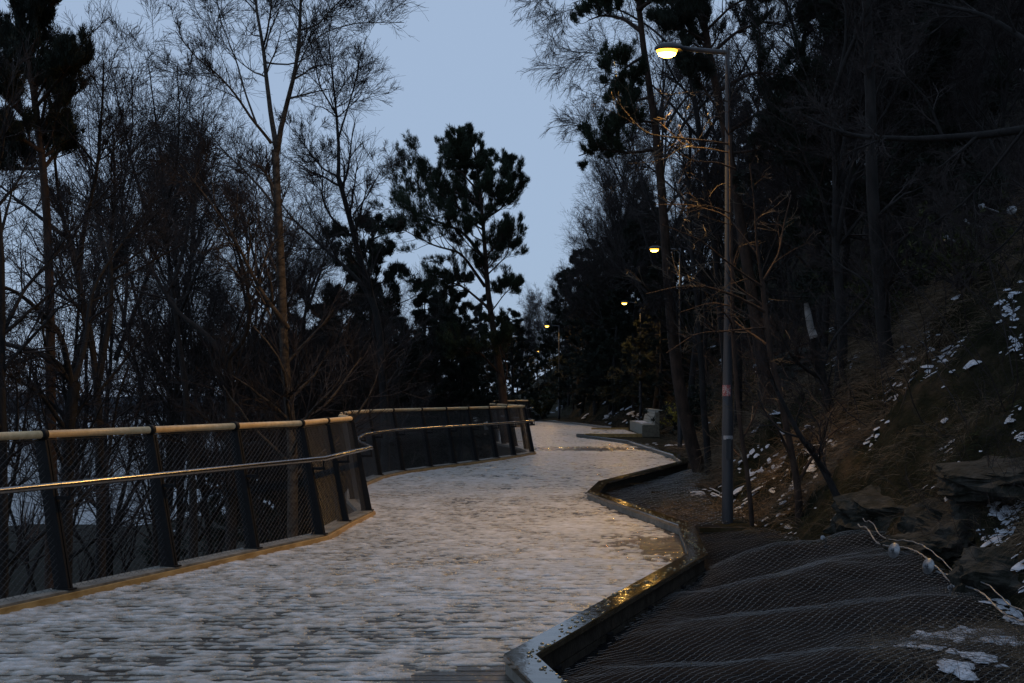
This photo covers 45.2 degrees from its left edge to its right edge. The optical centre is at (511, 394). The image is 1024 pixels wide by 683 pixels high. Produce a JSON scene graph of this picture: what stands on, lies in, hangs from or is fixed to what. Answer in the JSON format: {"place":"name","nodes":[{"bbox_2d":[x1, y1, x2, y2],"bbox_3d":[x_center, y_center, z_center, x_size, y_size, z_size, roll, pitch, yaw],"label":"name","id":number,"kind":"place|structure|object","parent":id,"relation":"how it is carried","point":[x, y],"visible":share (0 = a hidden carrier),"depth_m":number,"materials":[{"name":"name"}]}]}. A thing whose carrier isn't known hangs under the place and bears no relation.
{"place":"outdoors","nodes":[
{"label":"outdoors","id":0,"kind":"place"},
{"bbox_2d":[7,414,273,531],"bbox_3d":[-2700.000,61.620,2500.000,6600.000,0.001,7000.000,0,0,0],"label":"water","id":1,"kind":"structure","parent":0,"point":[85,515],"depth_m":735.08,"materials":[{"name":"blue liquid"}]},
{"bbox_2d":[0,424,685,682],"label":"path","id":2,"kind":"structure","parent":0,"point":[672,545],"depth_m":8.18,"materials":[{"name":"grey wood"}]},
{"bbox_2d":[0,403,535,613],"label":"fence","id":3,"kind":"object","parent":2,"relation":"on","point":[352,507],"visible":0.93,"depth_m":12.34,"materials":[{"name":"metal"}]},
{"bbox_2d":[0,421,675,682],"bbox_3d":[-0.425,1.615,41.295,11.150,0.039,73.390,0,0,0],"label":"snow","id":4,"kind":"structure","parent":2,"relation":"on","point":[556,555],"depth_m":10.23,"materials":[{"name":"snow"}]},
{"bbox_2d":[0,0,1019,395],"label":"sky","id":5,"kind":"structure","parent":0,"point":[460,64],"materials":[{"name":"blue"}]},
{"bbox_2d":[9,94,1023,682],"bbox_3d":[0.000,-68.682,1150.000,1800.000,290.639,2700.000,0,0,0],"label":"ground","id":6,"kind":"structure","parent":0,"point":[925,400],"depth_m":11.39,"materials":[{"name":"soil"}]},
{"bbox_2d":[0,0,97,589],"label":"pine tree","id":7,"kind":"object","parent":6,"relation":"on","point":[60,58],"visible":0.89,"depth_m":16.88,"materials":[{"name":"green plant"}]},
{"bbox_2d":[0,158,160,594],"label":"bare tree","id":8,"kind":"object","parent":6,"relation":"on","point":[16,470],"visible":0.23,"depth_m":26.35,"materials":[{"name":"brown plant"}]},
{"bbox_2d":[0,29,163,598],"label":"bare tree","id":9,"kind":"object","parent":6,"relation":"on","point":[5,328],"visible":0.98,"depth_m":14.04,"materials":[{"name":"brown plant"}]},
{"bbox_2d":[6,86,185,591],"bbox_3d":[-11.871,1.982,33.783,7.608,20.790,6.244,0,0,21],"label":"bare tree","id":10,"kind":"object","parent":6,"relation":"on","point":[75,351],"visible":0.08,"depth_m":33.19,"materials":[{"name":"brown plant"}]},
{"bbox_2d":[3,148,200,577],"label":"bare tree","id":11,"kind":"object","parent":6,"relation":"on","point":[69,377],"visible":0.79,"depth_m":16.01,"materials":[{"name":"brown plant"}]},
{"bbox_2d":[0,0,235,578],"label":"bare tree","id":12,"kind":"object","parent":6,"relation":"on","point":[115,133],"visible":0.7,"depth_m":17.95,"materials":[{"name":"brown plant"}]},
{"bbox_2d":[7,87,253,576],"bbox_3d":[-11.089,0.972,33.966,7.287,20.716,6.714,0,0,28],"label":"bare tree","id":13,"kind":"object","parent":6,"relation":"on","point":[109,368],"visible":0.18,"depth_m":33.44,"materials":[{"name":"brown plant"}]},
{"bbox_2d":[27,8,245,566],"bbox_3d":[-9.689,-0.503,30.646,4.734,18.133,6.112,0,0,14],"label":"bare tree","id":14,"kind":"object","parent":6,"relation":"on","point":[154,530],"visible":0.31,"depth_m":30.02,"materials":[{"name":"brown plant"}]},
{"bbox_2d":[44,38,267,561],"bbox_3d":[-10.935,-0.848,39.558,7.095,22.393,7.358,0,0,-5],"label":"bare tree","id":15,"kind":"object","parent":6,"relation":"on","point":[178,525],"visible":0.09,"depth_m":39.42,"materials":[{"name":"brown plant"}]},
{"bbox_2d":[59,104,256,561],"bbox_3d":[-8.969,0.738,31.166,4.944,17.373,6.608,0,0,-11],"label":"bare tree","id":16,"kind":"object","parent":6,"relation":"on","point":[171,419],"visible":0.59,"depth_m":30.45,"materials":[{"name":"brown plant"}]},
{"bbox_2d":[27,108,314,550],"bbox_3d":[-5.784,-0.522,22.191,5.793,9.508,3.774,0,0,37],"label":"bare tree","id":17,"kind":"object","parent":6,"relation":"on","point":[226,357],"visible":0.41,"depth_m":21.92,"materials":[{"name":"brown plant"}]},
{"bbox_2d":[80,0,265,558],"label":"bare tree","id":18,"kind":"object","parent":6,"relation":"on","point":[184,384],"visible":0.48,"depth_m":24.87,"materials":[{"name":"brown plant"}]},
{"bbox_2d":[81,104,324,541],"bbox_3d":[-9.900,0.088,40.197,7.115,19.188,8.067,0,0,15],"label":"bare tree","id":19,"kind":"object","parent":6,"relation":"on","point":[201,533],"visible":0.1,"depth_m":39.97,"materials":[{"name":"brown plant"}]},
{"bbox_2d":[133,337,306,566],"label":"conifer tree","id":20,"kind":"object","parent":6,"relation":"on","point":[149,562],"visible":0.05,"depth_m":60.08,"materials":[{"name":"green plant"}]},
{"bbox_2d":[109,108,362,554],"bbox_3d":[-7.844,0.406,35.902,8.089,17.612,6.272,0,0,-18],"label":"bare tree","id":21,"kind":"object","parent":6,"relation":"on","point":[205,533],"visible":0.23,"depth_m":35.97,"materials":[{"name":"brown plant"}]},
{"bbox_2d":[151,186,354,526],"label":"bare tree","id":22,"kind":"object","parent":6,"relation":"on","point":[297,282],"visible":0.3,"depth_m":37.64,"materials":[{"name":"brown plant"}]},
{"bbox_2d":[182,169,339,544],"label":"bare tree","id":23,"kind":"object","parent":6,"relation":"on","point":[305,203],"visible":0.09,"depth_m":44.05,"materials":[{"name":"brown plant"}]},
{"bbox_2d":[187,301,345,540],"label":"bare tree","id":24,"kind":"object","parent":6,"relation":"on","point":[281,482],"visible":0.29,"depth_m":32.93,"materials":[{"name":"brown plant"}]},
{"bbox_2d":[132,0,437,537],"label":"birch tree","id":25,"kind":"object","parent":6,"relation":"on","point":[280,313],"visible":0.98,"depth_m":18.94,"materials":[{"name":"brown plant"}]},
{"bbox_2d":[214,279,356,540],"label":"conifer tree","id":26,"kind":"object","parent":6,"relation":"on","point":[315,327],"visible":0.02,"depth_m":51.62,"materials":[{"name":"green plant"}]},
{"bbox_2d":[254,356,345,543],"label":"conifer tree","id":27,"kind":"object","parent":6,"relation":"on","point":[275,528],"visible":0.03,"depth_m":46.05,"materials":[{"name":"green plant"}]},
{"bbox_2d":[214,206,399,442],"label":"bare tree","id":28,"kind":"object","parent":6,"relation":"on","point":[328,263],"visible":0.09,"depth_m":50.95,"materials":[{"name":"brown plant"}]},
{"bbox_2d":[228,199,400,535],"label":"bare tree","id":29,"kind":"object","parent":6,"relation":"on","point":[366,302],"visible":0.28,"depth_m":41.72,"materials":[{"name":"brown plant"}]},
{"bbox_2d":[236,288,409,524],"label":"bare tree","id":30,"kind":"object","parent":6,"relation":"on","point":[340,407],"visible":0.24,"depth_m":38.50,"materials":[{"name":"brown plant"}]},
{"bbox_2d":[228,0,442,472],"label":"bare tree","id":31,"kind":"object","parent":6,"relation":"on","point":[367,288],"visible":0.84,"depth_m":27.97,"materials":[{"name":"brown plant"}]},
{"bbox_2d":[285,353,420,533],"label":"conifer tree","id":32,"kind":"object","parent":6,"relation":"on","point":[343,394],"visible":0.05,"depth_m":43.81,"materials":[{"name":"green plant"}]},
{"bbox_2d":[298,211,447,470],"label":"pine tree","id":33,"kind":"object","parent":6,"relation":"on","point":[394,268],"visible":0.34,"depth_m":45.65,"materials":[{"name":"green plant"}]},
{"bbox_2d":[313,318,438,517],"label":"bare tree","id":34,"kind":"object","parent":6,"relation":"on","point":[362,385],"visible":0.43,"depth_m":34.08,"materials":[{"name":"brown plant"}]},
{"bbox_2d":[336,291,464,472],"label":"bare tree","id":35,"kind":"object","parent":6,"relation":"on","point":[386,356],"visible":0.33,"depth_m":36.05,"materials":[{"name":"brown plant"}]},
{"bbox_2d":[377,281,471,469],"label":"conifer tree","id":36,"kind":"object","parent":6,"relation":"on","point":[419,300],"visible":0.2,"depth_m":49.82,"materials":[{"name":"green plant"}]},
{"bbox_2d":[402,296,466,464],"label":"bare tree","id":37,"kind":"object","parent":6,"relation":"on","point":[433,404],"visible":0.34,"depth_m":47.63,"materials":[{"name":"brown plant"}]},
{"bbox_2d":[367,120,529,442],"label":"pine tree","id":38,"kind":"object","parent":6,"relation":"on","point":[453,151],"visible":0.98,"depth_m":40.20,"materials":[{"name":"green plant"}]},
{"bbox_2d":[416,312,495,461],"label":"pine tree","id":39,"kind":"object","parent":6,"relation":"on","point":[469,364],"visible":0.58,"depth_m":47.77,"materials":[{"name":"green plant"}]},
{"bbox_2d":[419,269,503,462],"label":"pine tree","id":40,"kind":"object","parent":6,"relation":"on","point":[455,298],"visible":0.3,"depth_m":55.77,"materials":[{"name":"green plant"}]},
{"bbox_2d":[431,338,498,461],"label":"conifer tree","id":41,"kind":"object","parent":6,"relation":"on","point":[471,397],"visible":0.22,"depth_m":53.74,"materials":[{"name":"green plant"}]},
{"bbox_2d":[438,293,516,446],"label":"conifer tree","id":42,"kind":"object","parent":6,"relation":"on","point":[476,317],"visible":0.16,"depth_m":65.69,"materials":[{"name":"green plant"}]},
{"bbox_2d":[487,308,545,420],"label":"conifer tree","id":43,"kind":"object","parent":6,"relation":"on","point":[526,379],"visible":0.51,"depth_m":74.70,"materials":[{"name":"green plant"}]},
{"bbox_2d":[531,267,584,410],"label":"conifer tree","id":44,"kind":"object","parent":6,"relation":"on","point":[542,364],"visible":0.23,"depth_m":93.84,"materials":[{"name":"green plant"}]},
{"bbox_2d":[530,248,607,409],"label":"conifer tree","id":45,"kind":"object","parent":6,"relation":"on","point":[554,362],"visible":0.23,"depth_m":79.84,"materials":[{"name":"green plant"}]},
{"bbox_2d":[555,238,630,415],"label":"conifer tree","id":46,"kind":"object","parent":6,"relation":"on","point":[572,340],"visible":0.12,"depth_m":73.96,"materials":[{"name":"green plant"}]},
{"bbox_2d":[557,177,631,409],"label":"bare tree","id":47,"kind":"object","parent":6,"relation":"on","point":[582,221],"visible":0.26,"depth_m":75.17,"materials":[{"name":"brown plant"}]},
{"bbox_2d":[549,166,641,405],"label":"bare tree","id":48,"kind":"object","parent":6,"relation":"on","point":[584,314],"visible":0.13,"depth_m":71.21,"materials":[{"name":"brown plant"}]},
{"bbox_2d":[550,223,649,399],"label":"conifer tree","id":49,"kind":"object","parent":6,"relation":"on","point":[587,335],"visible":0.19,"depth_m":69.84,"materials":[{"name":"green plant"}]},
{"bbox_2d":[503,434,707,682],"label":"timber kerb","id":50,"kind":"structure","parent":6,"relation":"on","point":[551,655],"depth_m":9.37,"materials":[{"name":"wood"}]},
{"bbox_2d":[562,149,648,416],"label":"bare tree","id":51,"kind":"object","parent":6,"relation":"on","point":[621,225],"visible":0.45,"depth_m":67.37,"materials":[{"name":"brown plant"}]},
{"bbox_2d":[563,103,657,406],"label":"bare tree","id":52,"kind":"object","parent":6,"relation":"on","point":[606,202],"visible":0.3,"depth_m":67.90,"materials":[{"name":"brown plant"}]},
{"bbox_2d":[561,218,687,410],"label":"conifer tree","id":53,"kind":"object","parent":6,"relation":"on","point":[620,311],"visible":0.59,"depth_m":63.61,"materials":[{"name":"green plant"}]},
{"bbox_2d":[568,0,704,472],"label":"pine tree","id":54,"kind":"object","parent":6,"relation":"on","point":[612,124],"visible":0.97,"depth_m":24.43,"materials":[{"name":"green plant"}]},
{"bbox_2d":[567,25,720,416],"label":"bare tree","id":55,"kind":"object","parent":6,"relation":"on","point":[616,268],"visible":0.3,"depth_m":59.76,"materials":[{"name":"brown plant"}]},
{"bbox_2d":[630,408,661,436],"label":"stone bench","id":56,"kind":"object","parent":6,"relation":"on","point":[636,426],"visible":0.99,"depth_m":49.48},
{"bbox_2d":[597,256,695,415],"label":"conifer tree","id":57,"kind":"object","parent":6,"relation":"on","point":[653,375],"visible":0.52,"depth_m":57.84,"materials":[{"name":"green plant"}]},
{"bbox_2d":[506,0,790,383],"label":"bare tree","id":58,"kind":"object","parent":6,"relation":"on","point":[715,256],"visible":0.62,"depth_m":30.98,"materials":[{"name":"brown plant"}]},
{"bbox_2d":[611,193,691,383],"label":"conifer tree","id":59,"kind":"object","parent":6,"relation":"on","point":[621,341],"visible":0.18,"depth_m":65.97,"materials":[{"name":"green plant"}]},
{"bbox_2d":[606,469,734,525],"bbox_3d":[2.538,1.612,20.998,1.995,0.198,11.250,0,0,7],"label":"wire netting","id":60,"kind":"object","parent":6,"relation":"on","point":[643,492],"visible":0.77,"depth_m":19.97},
{"bbox_2d":[621,221,720,374],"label":"conifer tree","id":61,"kind":"object","parent":6,"relation":"on","point":[629,347],"visible":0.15,"depth_m":59.83,"materials":[{"name":"green plant"}]},
{"bbox_2d":[591,2,756,358],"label":"bare tree","id":62,"kind":"object","parent":6,"relation":"on","point":[643,186],"visible":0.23,"depth_m":51.75,"materials":[{"name":"brown plant"}]},
{"bbox_2d":[634,375,713,439],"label":"shrub","id":63,"kind":"object","parent":6,"relation":"on","point":[693,404],"visible":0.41,"depth_m":44.06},
{"bbox_2d":[593,45,766,525],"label":"bare tree","id":64,"kind":"object","parent":6,"relation":"on","point":[744,459],"visible":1,"depth_m":15.16,"materials":[{"name":"plant"}]},
{"bbox_2d":[644,489,721,524],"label":"dry grass","id":65,"kind":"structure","parent":6,"relation":"on","point":[677,515],"depth_m":16.92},
{"bbox_2d":[654,42,732,523],"bbox_3d":[2.308,-1.262,15.600,1.002,6.405,0.220,0,0,0],"label":"street lamp","id":66,"kind":"object","parent":6,"relation":"on","point":[667,49],"visible":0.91,"depth_m":15.56,"materials":[{"name":"metal"}]},
{"bbox_2d":[631,19,759,404],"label":"bare tree","id":67,"kind":"object","parent":6,"relation":"on","point":[692,377],"visible":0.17,"depth_m":49.47,"materials":[{"name":"brown plant"}]},
{"bbox_2d":[622,117,769,381],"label":"bare tree","id":68,"kind":"object","parent":6,"relation":"on","point":[704,295],"visible":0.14,"depth_m":52.26,"materials":[{"name":"brown plant"}]},
{"bbox_2d":[630,74,772,474],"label":"bare tree","id":69,"kind":"object","parent":6,"relation":"on","point":[704,416],"visible":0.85,"depth_m":23.74,"materials":[{"name":"brown plant"}]},
{"bbox_2d":[623,11,808,436],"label":"bare tree","id":70,"kind":"object","parent":6,"relation":"on","point":[713,134],"visible":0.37,"depth_m":30.02,"materials":[{"name":"brown plant"}]},
{"bbox_2d":[624,145,857,525],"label":"bare tree","id":71,"kind":"object","parent":6,"relation":"on","point":[787,440],"visible":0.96,"depth_m":14.97,"materials":[{"name":"brown wood"}]},
{"bbox_2d":[685,89,801,348],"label":"conifer tree","id":72,"kind":"object","parent":6,"relation":"on","point":[714,316],"visible":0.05,"depth_m":56.22,"materials":[{"name":"green plant"}]},
{"bbox_2d":[691,114,795,298],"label":"bare tree","id":73,"kind":"object","parent":6,"relation":"on","point":[760,241],"visible":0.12,"depth_m":47.42,"materials":[{"name":"brown plant"}]},
{"bbox_2d":[642,0,850,411],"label":"pine tree","id":74,"kind":"object","parent":6,"relation":"on","point":[678,16],"visible":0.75,"depth_m":21.68,"materials":[{"name":"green plant"}]},
{"bbox_2d":[582,245,947,459],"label":"dry grass","id":75,"kind":"structure","parent":6,"relation":"on","point":[698,437],"depth_m":41.73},
{"bbox_2d":[552,280,1023,679],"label":"snow","id":76,"kind":"structure","parent":6,"relation":"on","point":[1017,567],"depth_m":10.40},
{"bbox_2d":[561,530,1023,682],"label":"wire netting","id":77,"kind":"object","parent":6,"relation":"on","point":[752,612],"visible":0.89,"depth_m":8.47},
{"bbox_2d":[888,543,912,557],"bbox_3d":[3.385,1.351,10.626,0.290,0.141,0.132,0,0,-16],"label":"anchor plate","id":78,"kind":"object","parent":77,"relation":"on","point":[894,549],"visible":0.95,"depth_m":10.58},
{"bbox_2d":[858,518,1023,622],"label":"anchor cable","id":79,"kind":"object","parent":78,"relation":"attached to","point":[977,590],"visible":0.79,"depth_m":9.81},
{"bbox_2d":[738,329,851,496],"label":"bare tree","id":80,"kind":"object","parent":6,"relation":"on","point":[820,460],"visible":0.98,"depth_m":13.48,"materials":[{"name":"brown plant"}]},
{"bbox_2d":[575,77,1023,406],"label":"undergrowth","id":81,"kind":"object","parent":6,"relation":"on","point":[746,344],"visible":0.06,"depth_m":41.97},
{"bbox_2d":[743,46,865,325],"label":"bare tree","id":82,"kind":"object","parent":6,"relation":"on","point":[776,229],"visible":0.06,"depth_m":32.87,"materials":[{"name":"brown plant"}]},
{"bbox_2d":[671,0,995,342],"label":"bare tree","id":83,"kind":"object","parent":6,"relation":"on","point":[749,70],"visible":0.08,"depth_m":26.04,"materials":[{"name":"brown plant"}]},
{"bbox_2d":[688,0,980,393],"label":"bare tree","id":84,"kind":"object","parent":6,"relation":"on","point":[835,229],"visible":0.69,"depth_m":18.47,"materials":[{"name":"brown plant"}]},
{"bbox_2d":[648,66,1023,438],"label":"undergrowth","id":85,"kind":"object","parent":6,"relation":"on","point":[981,187],"visible":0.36,"depth_m":17.35,"materials":[{"name":"plant"}]},
{"bbox_2d":[757,259,916,425],"bbox_3d":[4.471,-0.629,17.504,2.679,2.807,1.514,0,0,-38],"label":"shrub","id":86,"kind":"object","parent":6,"relation":"on","point":[819,367],"visible":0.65,"depth_m":17.45,"materials":[{"name":"brown plant"}]},
{"bbox_2d":[669,187,1023,538],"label":"dry grass","id":87,"kind":"structure","parent":6,"relation":"on","point":[848,446],"depth_m":16.41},
{"bbox_2d":[693,0,1000,356],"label":"bare tree","id":88,"kind":"object","parent":6,"relation":"on","point":[847,240],"visible":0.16,"depth_m":21.76,"materials":[{"name":"brown plant"}]},
{"bbox_2d":[784,247,921,340],"bbox_3d":[5.928,-1.642,20.163,2.623,1.578,1.454,0,0,45],"label":"shrub","id":89,"kind":"object","parent":6,"relation":"on","point":[870,301],"visible":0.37,"depth_m":20.01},
{"bbox_2d":[738,0,971,360],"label":"bare tree","id":90,"kind":"object","parent":6,"relation":"on","point":[803,192],"visible":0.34,"depth_m":21.46,"materials":[{"name":"brown plant"}]},
{"bbox_2d":[822,485,905,538],"bbox_3d":[4.204,1.252,12.598,1.280,0.594,2.010,-16,10,-39],"label":"boulder","id":91,"kind":"object","parent":6,"relation":"on","point":[853,509],"visible":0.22,"depth_m":12.63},
{"bbox_2d":[718,0,1019,337],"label":"conifer tree","id":92,"kind":"object","parent":6,"relation":"on","point":[825,26],"visible":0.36,"depth_m":21.31,"materials":[{"name":"green plant"}]},
{"bbox_2d":[721,199,1023,569],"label":"moss grass","id":93,"kind":"structure","parent":6,"relation":"on","point":[913,437],"depth_m":13.45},
{"bbox_2d":[794,0,967,385],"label":"bare tree","id":94,"kind":"object","parent":6,"relation":"on","point":[883,324],"visible":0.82,"depth_m":15.91,"materials":[{"name":"brown plant"}]},
{"bbox_2d":[790,1,980,289],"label":"bare tree","id":95,"kind":"object","parent":6,"relation":"on","point":[895,234],"visible":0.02,"depth_m":24.05,"materials":[{"name":"brown plant"}]},
{"bbox_2d":[779,0,1023,299],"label":"bare tree","id":96,"kind":"object","parent":6,"relation":"on","point":[970,136],"visible":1,"depth_m":10.86,"materials":[{"name":"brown plant"}]},
{"bbox_2d":[781,0,1023,297],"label":"bare tree","id":97,"kind":"object","parent":6,"relation":"on","point":[911,118],"visible":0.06,"depth_m":23.76,"materials":[{"name":"brown plant"}]},
{"bbox_2d":[783,252,1023,614],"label":"dry grass","id":98,"kind":"structure","parent":6,"relation":"on","point":[954,430],"depth_m":12.59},
{"bbox_2d":[879,532,960,568],"bbox_3d":[3.639,1.399,10.913,0.468,0.338,0.838,-13,5,-22],"label":"boulder","id":99,"kind":"object","parent":6,"relation":"on","point":[948,558],"visible":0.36,"depth_m":10.68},
{"bbox_2d":[826,557,1023,682],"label":"snow","id":100,"kind":"structure","parent":6,"relation":"on","point":[918,641],"depth_m":7.39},
{"bbox_2d":[897,498,980,553],"bbox_3d":[4.199,1.341,11.165,1.073,0.872,1.543,-12,1,-6],"label":"boulder","id":101,"kind":"object","parent":6,"relation":"on","point":[920,518],"visible":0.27,"depth_m":10.97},
{"bbox_2d":[870,288,1023,579],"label":"undergrowth","id":102,"kind":"object","parent":6,"relation":"on","point":[988,460],"visible":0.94,"depth_m":10.79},
{"bbox_2d":[883,0,1023,268],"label":"bare tree","id":103,"kind":"object","parent":6,"relation":"on","point":[983,59],"visible":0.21,"depth_m":22.11,"materials":[{"name":"brown plant"}]},
{"bbox_2d":[886,0,1023,215],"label":"bare tree","id":104,"kind":"object","parent":6,"relation":"on","point":[981,103],"visible":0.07,"depth_m":32.73,"materials":[{"name":"brown plant"}]},
{"bbox_2d":[897,191,1019,291],"bbox_3d":[5.523,-1.815,14.981,1.392,1.229,1.518,0,0,35],"label":"shrub","id":105,"kind":"object","parent":6,"relation":"on","point":[949,256],"visible":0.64,"depth_m":14.86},
{"bbox_2d":[896,0,1023,264],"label":"bare tree","id":106,"kind":"object","parent":6,"relation":"on","point":[966,55],"visible":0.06,"depth_m":25.40,"materials":[{"name":"brown plant"}]},
{"bbox_2d":[924,0,1023,224],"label":"bare tree","id":107,"kind":"object","parent":6,"relation":"on","point":[991,31],"visible":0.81,"depth_m":19.76,"materials":[{"name":"brown plant"}]},
{"bbox_2d":[932,455,1023,503],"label":"boulder","id":108,"kind":"object","parent":6,"relation":"on","point":[976,476],"visible":0.9,"depth_m":10.59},
{"bbox_2d":[947,545,1023,601],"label":"boulder","id":109,"kind":"object","parent":6,"relation":"on","point":[968,570],"visible":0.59,"depth_m":8.87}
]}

